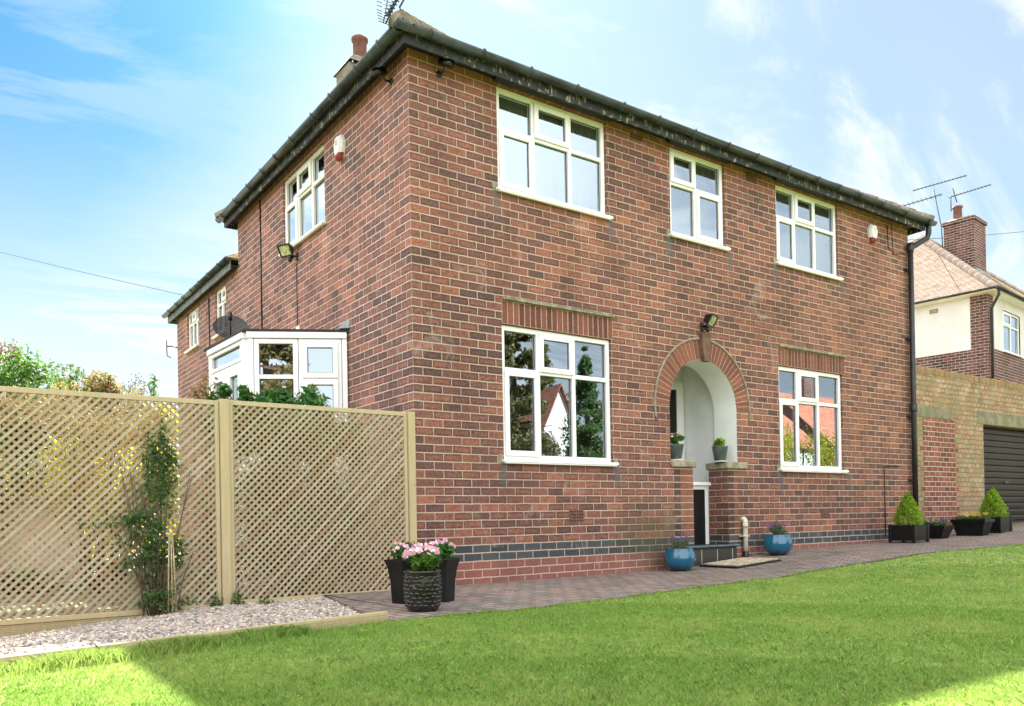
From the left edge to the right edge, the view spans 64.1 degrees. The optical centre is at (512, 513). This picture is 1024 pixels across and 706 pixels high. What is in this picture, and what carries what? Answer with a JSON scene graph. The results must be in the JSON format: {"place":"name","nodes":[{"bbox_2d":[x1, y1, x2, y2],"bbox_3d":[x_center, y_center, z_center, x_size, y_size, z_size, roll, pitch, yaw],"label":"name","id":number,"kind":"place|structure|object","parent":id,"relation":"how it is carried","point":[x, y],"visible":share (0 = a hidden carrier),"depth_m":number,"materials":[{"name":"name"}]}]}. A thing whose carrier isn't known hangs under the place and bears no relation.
{"place":"outdoors","nodes":[
{"label":"outdoors","id":0,"kind":"place"},
{"bbox_2d":[0,596,359,656],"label":"gravel","id":1,"kind":"structure","parent":0,"point":[209,619],"depth_m":5.91,"materials":[{"name":"grey gravel"}]},
{"bbox_2d":[78,415,196,615],"bbox_3d":[-3.022,0.031,6.619,0.882,1.710,0.232,-1,0,-35],"label":"climbing shrub","id":2,"kind":"object","parent":1,"relation":"on","point":[158,601],"visible":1,"depth_m":6.70,"materials":[{"name":"green plant"}]},
{"bbox_2d":[209,592,225,606],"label":"ivy sprig","id":3,"kind":"object","parent":1,"relation":"on","point":[214,601],"visible":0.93,"depth_m":6.97,"materials":[{"name":"green plant"}]},
{"bbox_2d":[0,554,380,619],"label":"side garden","id":4,"kind":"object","parent":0,"point":[33,596],"depth_m":8.41,"materials":[{"name":"grey gravel"}]},
{"bbox_2d":[0,339,40,494],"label":"bronze shrub","id":5,"kind":"object","parent":4,"relation":"on","point":[5,355],"visible":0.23,"depth_m":10.60,"materials":[{"name":"green plant"}]},
{"bbox_2d":[0,444,52,542],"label":"shaded hedge","id":6,"kind":"object","parent":4,"relation":"on","point":[16,482],"visible":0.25,"depth_m":9.20,"materials":[{"name":"green plant"}]},
{"bbox_2d":[0,496,80,588],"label":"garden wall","id":7,"kind":"structure","parent":4,"relation":"on","point":[37,541],"depth_m":9.71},
{"bbox_2d":[0,341,107,495],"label":"green bush","id":8,"kind":"object","parent":4,"relation":"on","point":[7,378],"visible":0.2,"depth_m":10.00,"materials":[{"name":"green plant"}]},
{"bbox_2d":[0,567,111,594],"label":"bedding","id":9,"kind":"object","parent":4,"relation":"on","point":[8,576],"visible":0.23,"depth_m":9.01,"materials":[{"name":"green plant"}]},
{"bbox_2d":[8,450,109,561],"bbox_3d":[-6.102,-0.088,11.074,1.757,2.001,0.767,-1,0,-35],"label":"sunlit hedge","id":10,"kind":"object","parent":4,"relation":"on","point":[56,491],"depth_m":10.96,"materials":[{"name":"green plant"}]},
{"bbox_2d":[42,358,101,576],"bbox_3d":[-6.089,-0.616,11.426,1.091,3.050,0.547,-1,0,-13],"label":"open shrub","id":11,"kind":"object","parent":4,"relation":"on","point":[76,372],"visible":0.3,"depth_m":11.39,"materials":[{"name":"green plant"}]},
{"bbox_2d":[0,368,170,592],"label":"golden shrub","id":12,"kind":"object","parent":4,"relation":"on","point":[111,387],"visible":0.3,"depth_m":8.65,"materials":[{"name":"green plant"}]},
{"bbox_2d":[32,405,182,586],"bbox_3d":[-4.536,-0.201,9.491,1.996,2.152,1.156,-1,0,29],"label":"yellow shrub","id":13,"kind":"object","parent":4,"relation":"on","point":[102,475],"visible":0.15,"depth_m":9.57,"materials":[{"name":"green plant"}]},
{"bbox_2d":[108,372,145,582],"bbox_3d":[-4.984,-0.484,10.512,0.722,2.733,0.431,-1,0,-35],"label":"wispy shrub","id":14,"kind":"object","parent":4,"relation":"on","point":[111,563],"visible":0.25,"depth_m":10.50,"materials":[{"name":"green plant"}]},
{"bbox_2d":[146,373,161,570],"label":"tall sprig","id":15,"kind":"object","parent":4,"relation":"on","point":[153,390],"visible":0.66,"depth_m":9.61,"materials":[{"name":"green plant"}]},
{"bbox_2d":[181,369,229,598],"bbox_3d":[-2.993,-0.300,8.030,0.482,2.267,0.403,-1,0,-17],"label":"bare shrub","id":16,"kind":"object","parent":4,"relation":"on","point":[202,395],"visible":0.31,"depth_m":7.95,"materials":[{"name":"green plant"}]},
{"bbox_2d":[180,456,381,596],"bbox_3d":[-2.306,0.140,8.273,2.284,1.778,0.736,-1,0,-35],"label":"dark hedge","id":17,"kind":"object","parent":4,"relation":"on","point":[291,534],"visible":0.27,"depth_m":8.19,"materials":[{"name":"green plant"}]},
{"bbox_2d":[201,382,368,594],"bbox_3d":[-2.231,-0.268,8.220,1.691,2.184,0.626,-1,0,-35],"label":"laurel bush","id":18,"kind":"object","parent":4,"relation":"on","point":[309,397],"visible":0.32,"depth_m":8.15,"materials":[{"name":"green plant"}]},
{"bbox_2d":[0,543,1023,705],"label":"lawn","id":19,"kind":"structure","parent":0,"point":[935,566],"depth_m":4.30,"materials":[{"name":"plant"}]},
{"bbox_2d":[0,0,1023,526],"label":"sky","id":20,"kind":"structure","parent":0,"point":[126,125],"materials":[{"name":"blue"}]},
{"bbox_2d":[107,522,1023,621],"bbox_3d":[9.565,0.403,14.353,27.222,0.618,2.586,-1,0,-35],"label":"path","id":21,"kind":"structure","parent":0,"point":[497,596],"depth_m":8.63,"materials":[{"name":"grey brick"}]},
{"bbox_2d":[0,401,179,559],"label":"boundary hedge","id":22,"kind":"object","parent":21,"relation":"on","point":[178,491],"visible":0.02,"depth_m":17.83,"materials":[{"name":"green plant"}]},
{"bbox_2d":[0,386,416,636],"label":"trellis fence","id":23,"kind":"object","parent":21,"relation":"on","point":[225,483],"visible":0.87,"depth_m":7.03,"materials":[{"name":"beige wood"}]},
{"bbox_2d":[384,541,417,603],"bbox_3d":[-0.915,0.481,6.736,0.269,0.513,0.258,-1,0,43],"label":"geranium planter","id":24,"kind":"object","parent":21,"relation":"on","point":[398,566],"visible":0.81,"depth_m":6.67,"materials":[{"name":"plastic"}]},
{"bbox_2d":[402,542,442,611],"bbox_3d":[-0.674,0.471,6.148,0.298,0.516,0.308,-1,0,32],"label":"embossed pot","id":25,"kind":"object","parent":21,"relation":"on","point":[422,592],"visible":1,"depth_m":6.05,"materials":[{"name":"black ceramic"}]},
{"bbox_2d":[430,537,460,601],"bbox_3d":[-0.591,0.464,6.815,0.232,0.535,0.244,-1,0,25],"label":"geranium planter","id":26,"kind":"object","parent":21,"relation":"on","point":[448,566],"visible":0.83,"depth_m":6.77,"materials":[{"name":"plastic"}]},
{"bbox_2d":[162,10,936,588],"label":"brick house","id":27,"kind":"structure","parent":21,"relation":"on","point":[510,282],"depth_m":9.99,"materials":[{"name":"red brick"}]},
{"bbox_2d":[1,252,181,294],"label":"overhead cable","id":28,"kind":"object","parent":27,"relation":"attached to","point":[97,275],"visible":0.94,"depth_m":18.27,"materials":[{"name":"black plastic"}]},
{"bbox_2d":[184,307,198,353],"bbox_3d":[-5.903,-3.401,15.136,0.155,0.762,0.897,-1,0,-35],"label":"window","id":29,"kind":"structure","parent":27,"relation":"in","point":[193,316],"depth_m":15.23,"materials":[{"name":"white plastic"}]},
{"bbox_2d":[211,285,225,339],"bbox_3d":[-4.875,-3.378,13.688,0.155,0.822,0.707,-1,0,-35],"label":"window","id":30,"kind":"structure","parent":27,"relation":"in","point":[221,294],"depth_m":13.73,"materials":[{"name":"white plastic"}]},
{"bbox_2d":[213,312,247,337],"bbox_3d":[-4.084,-2.758,12.120,0.425,0.398,0.585,-1,0,34],"label":"satellite dish","id":31,"kind":"object","parent":27,"relation":"attached to","point":[229,319],"visible":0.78,"depth_m":12.11,"materials":[{"name":"grey metal"}]},
{"bbox_2d":[277,243,297,261],"bbox_3d":[-2.941,-3.414,10.726,0.210,0.219,0.221,-1,0,29],"label":"floodlight","id":32,"kind":"object","parent":27,"relation":"attached to","point":[286,250],"visible":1,"depth_m":10.69,"materials":[{"name":"black plastic"}]},
{"bbox_2d":[279,145,325,256],"bbox_3d":[-2.715,-4.044,10.631,0.155,1.042,1.532,-1,0,-35],"label":"window","id":33,"kind":"structure","parent":27,"relation":"in","point":[304,190],"depth_m":10.65,"materials":[{"name":"white plastic"}]},
{"bbox_2d":[334,134,345,161],"bbox_3d":[-2.028,-4.278,9.553,0.078,0.279,0.190,-1,0,-35],"label":"burglar alarm","id":34,"kind":"object","parent":27,"relation":"attached to","point":[339,147],"visible":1,"depth_m":9.50,"materials":[{"name":"white plastic"}]},
{"bbox_2d":[369,66,392,84],"bbox_3d":[-1.368,-4.605,8.464,0.263,0.244,0.095,-1,0,-44],"label":"security camera","id":35,"kind":"object","parent":27,"relation":"attached to","point":[377,71],"visible":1,"depth_m":8.45,"materials":[{"name":"black plastic"}]},
{"bbox_2d":[376,0,404,24],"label":"tv aerial","id":36,"kind":"object","parent":27,"relation":"attached to","point":[390,9],"visible":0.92,"depth_m":7.89,"materials":[{"name":"black metal"}]},
{"bbox_2d":[436,56,457,77],"bbox_3d":[-0.686,-4.638,8.359,0.265,0.244,0.115,-1,0,39],"label":"security camera","id":37,"kind":"object","parent":27,"relation":"attached to","point":[444,62],"visible":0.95,"depth_m":8.34,"materials":[{"name":"black plastic"}]},
{"bbox_2d":[496,87,612,219],"bbox_3d":[0.473,-4.087,9.353,1.667,1.175,0.155,-1,0,-35],"label":"window","id":38,"kind":"structure","parent":27,"relation":"in","point":[547,154],"depth_m":9.35,"materials":[{"name":"white plastic"}]},
{"bbox_2d":[502,325,618,466],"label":"window","id":39,"kind":"structure","parent":27,"relation":"in","point":[556,386],"depth_m":10.35,"materials":[{"name":"white plastic"}]},
{"bbox_2d":[670,382,684,459],"bbox_3d":[2.002,-0.748,11.597,1.220,2.320,0.056,-1,0,-35],"label":"window","id":40,"kind":"structure","parent":27,"relation":"in","point":[676,395],"depth_m":11.86,"materials":[{"name":"white plastic"}]},
{"bbox_2d":[670,432,684,459],"bbox_3d":[2.106,-0.874,10.583,0.229,0.372,0.240,-1,0,-35],"label":"ledge pot","id":41,"kind":"object","parent":27,"relation":"on","point":[676,449],"visible":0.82,"depth_m":10.50,"materials":[{"name":"metal"}]},
{"bbox_2d":[669,147,730,250],"bbox_3d":[2.428,-4.115,10.740,1.132,1.175,0.155,-1,0,-35],"label":"window","id":42,"kind":"structure","parent":27,"relation":"in","point":[696,211],"depth_m":10.74,"materials":[{"name":"white plastic"}]},
{"bbox_2d":[693,482,710,544],"bbox_3d":[2.416,0.001,11.045,0.800,0.860,0.080,-1,0,-35],"label":"low door","id":43,"kind":"structure","parent":27,"relation":"in","point":[700,493],"depth_m":11.18,"materials":[{"name":"black plastic"}]},
{"bbox_2d":[700,313,718,331],"bbox_3d":[2.538,-2.473,10.623,0.224,0.219,0.210,-1,0,35],"label":"floodlight","id":44,"kind":"object","parent":27,"relation":"attached to","point":[709,320],"visible":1,"depth_m":10.60,"materials":[{"name":"black plastic"}]},
{"bbox_2d":[711,438,727,462],"bbox_3d":[2.800,-0.867,11.040,0.219,0.338,0.219,-1,0,-35],"label":"ledge pot","id":45,"kind":"object","parent":27,"relation":"on","point":[719,448],"visible":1,"depth_m":10.97,"materials":[{"name":"metal"}]},
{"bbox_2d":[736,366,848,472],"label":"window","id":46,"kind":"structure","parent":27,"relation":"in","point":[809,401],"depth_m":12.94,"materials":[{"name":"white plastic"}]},
{"bbox_2d":[775,185,843,280],"bbox_3d":[4.369,-4.142,12.118,1.592,1.175,0.155,-1,0,-35],"label":"window","id":47,"kind":"structure","parent":27,"relation":"in","point":[805,225],"depth_m":12.14,"materials":[{"name":"white plastic"}]},
{"bbox_2d":[867,224,877,242],"bbox_3d":[5.744,-4.469,13.024,0.190,0.279,0.078,-1,0,-35],"label":"burglar alarm","id":48,"kind":"object","parent":27,"relation":"attached to","point":[872,231],"visible":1,"depth_m":12.99,"materials":[{"name":"white plastic"}]},
{"bbox_2d":[664,533,695,570],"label":"potted plant","id":49,"kind":"object","parent":21,"relation":"on","point":[680,556],"visible":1,"depth_m":9.91,"materials":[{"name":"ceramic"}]},
{"bbox_2d":[699,557,781,567],"bbox_3d":[2.881,0.616,10.334,0.860,0.086,0.600,-1,0,-35],"label":"doormat","id":50,"kind":"object","parent":21,"relation":"on","point":[742,562],"visible":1,"depth_m":10.21,"materials":[{"name":"beige plastic"}]},
{"bbox_2d":[763,520,792,554],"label":"potted plant","id":51,"kind":"object","parent":21,"relation":"on","point":[779,541],"visible":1,"depth_m":11.01,"materials":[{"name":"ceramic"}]},
{"bbox_2d":[888,492,928,542],"bbox_3d":[6.126,0.050,12.644,0.506,0.790,0.494,-1,0,-35],"label":"conifer planter","id":52,"kind":"object","parent":21,"relation":"on","point":[912,531],"visible":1,"depth_m":12.55,"materials":[{"name":"plastic"}]},
{"bbox_2d":[923,518,954,538],"bbox_3d":[6.910,0.234,13.392,0.340,0.336,0.505,-1,0,-35],"label":"flower trough","id":53,"kind":"object","parent":21,"relation":"on","point":[939,528],"visible":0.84,"depth_m":13.25,"materials":[{"name":"plastic"}]},
{"bbox_2d":[909,205,1023,384],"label":"neighbour house","id":54,"kind":"structure","parent":21,"relation":"on","point":[969,313],"depth_m":24.56,"materials":[{"name":"brick"}]},
{"bbox_2d":[903,175,966,247],"bbox_3d":[12.713,-9.091,24.596,2.016,2.176,0.250,-1,0,0],"label":"neighbour aerial","id":55,"kind":"object","parent":54,"relation":"attached to","point":[935,201],"visible":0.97,"depth_m":24.59,"materials":[{"name":"metal"}]},
{"bbox_2d":[912,231,1023,239],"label":"overhead cable","id":56,"kind":"object","parent":54,"relation":"attached to","point":[989,234],"visible":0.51,"depth_m":28.71,"materials":[{"name":"black plastic"}]},
{"bbox_2d":[948,184,990,210],"bbox_3d":[13.881,-9.590,24.799,1.378,0.803,0.250,-1,0,0],"label":"neighbour aerial","id":57,"kind":"object","parent":54,"relation":"attached to","point":[950,196],"visible":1,"depth_m":24.79,"materials":[{"name":"metal"}]},
{"bbox_2d":[1003,310,1022,357],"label":"window","id":58,"kind":"structure","parent":54,"relation":"in","point":[1010,321],"depth_m":24.85,"materials":[{"name":"white plastic"}]},
{"bbox_2d":[916,365,1023,552],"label":"garage","id":59,"kind":"structure","parent":21,"relation":"on","point":[970,440],"depth_m":14.92,"materials":[{"name":"yellow brick"}]},
{"bbox_2d":[920,417,959,531],"bbox_3d":[7.517,-0.609,14.352,1.300,2.115,0.001,-1,0,-35],"label":"bricked up doorway","id":60,"kind":"structure","parent":59,"relation":"in","point":[939,468],"depth_m":14.34,"materials":[{"name":"red brick"}]},
{"bbox_2d":[983,426,1023,522],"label":"garage door","id":61,"kind":"structure","parent":59,"relation":"in","point":[1003,448],"depth_m":16.14,"materials":[{"name":"metal"}]},
{"bbox_2d":[950,512,994,535],"bbox_3d":[7.647,0.162,13.614,0.340,0.398,0.581,-1,0,-35],"label":"flower trough","id":62,"kind":"object","parent":21,"relation":"on","point":[973,524],"visible":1,"depth_m":13.49,"materials":[{"name":"plastic"}]},
{"bbox_2d":[977,487,1012,532],"bbox_3d":[8.235,-0.067,13.991,0.484,0.790,0.489,-1,0,-35],"label":"conifer planter","id":63,"kind":"object","parent":21,"relation":"on","point":[1001,523],"visible":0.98,"depth_m":13.89,"materials":[{"name":"plastic"}]},
{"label":"gravel base","id":64,"kind":"structure","parent":0,"visible":0},
{"bbox_2d":[0,611,387,666],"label":"timber edging","id":65,"kind":"object","parent":64,"relation":"on","point":[351,620],"visible":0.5,"depth_m":5.06,"materials":[{"name":"beige wood"}]},
{"bbox_2d":[230,582,244,604],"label":"ivy sprig","id":66,"kind":"object","parent":64,"relation":"on","point":[239,596],"visible":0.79,"depth_m":7.07,"materials":[{"name":"green plant"}]},
{"bbox_2d":[259,596,273,603],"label":"gravel weed","id":67,"kind":"object","parent":64,"relation":"on","point":[265,600],"visible":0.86,"depth_m":7.07,"materials":[{"name":"green plant"}]}
]}

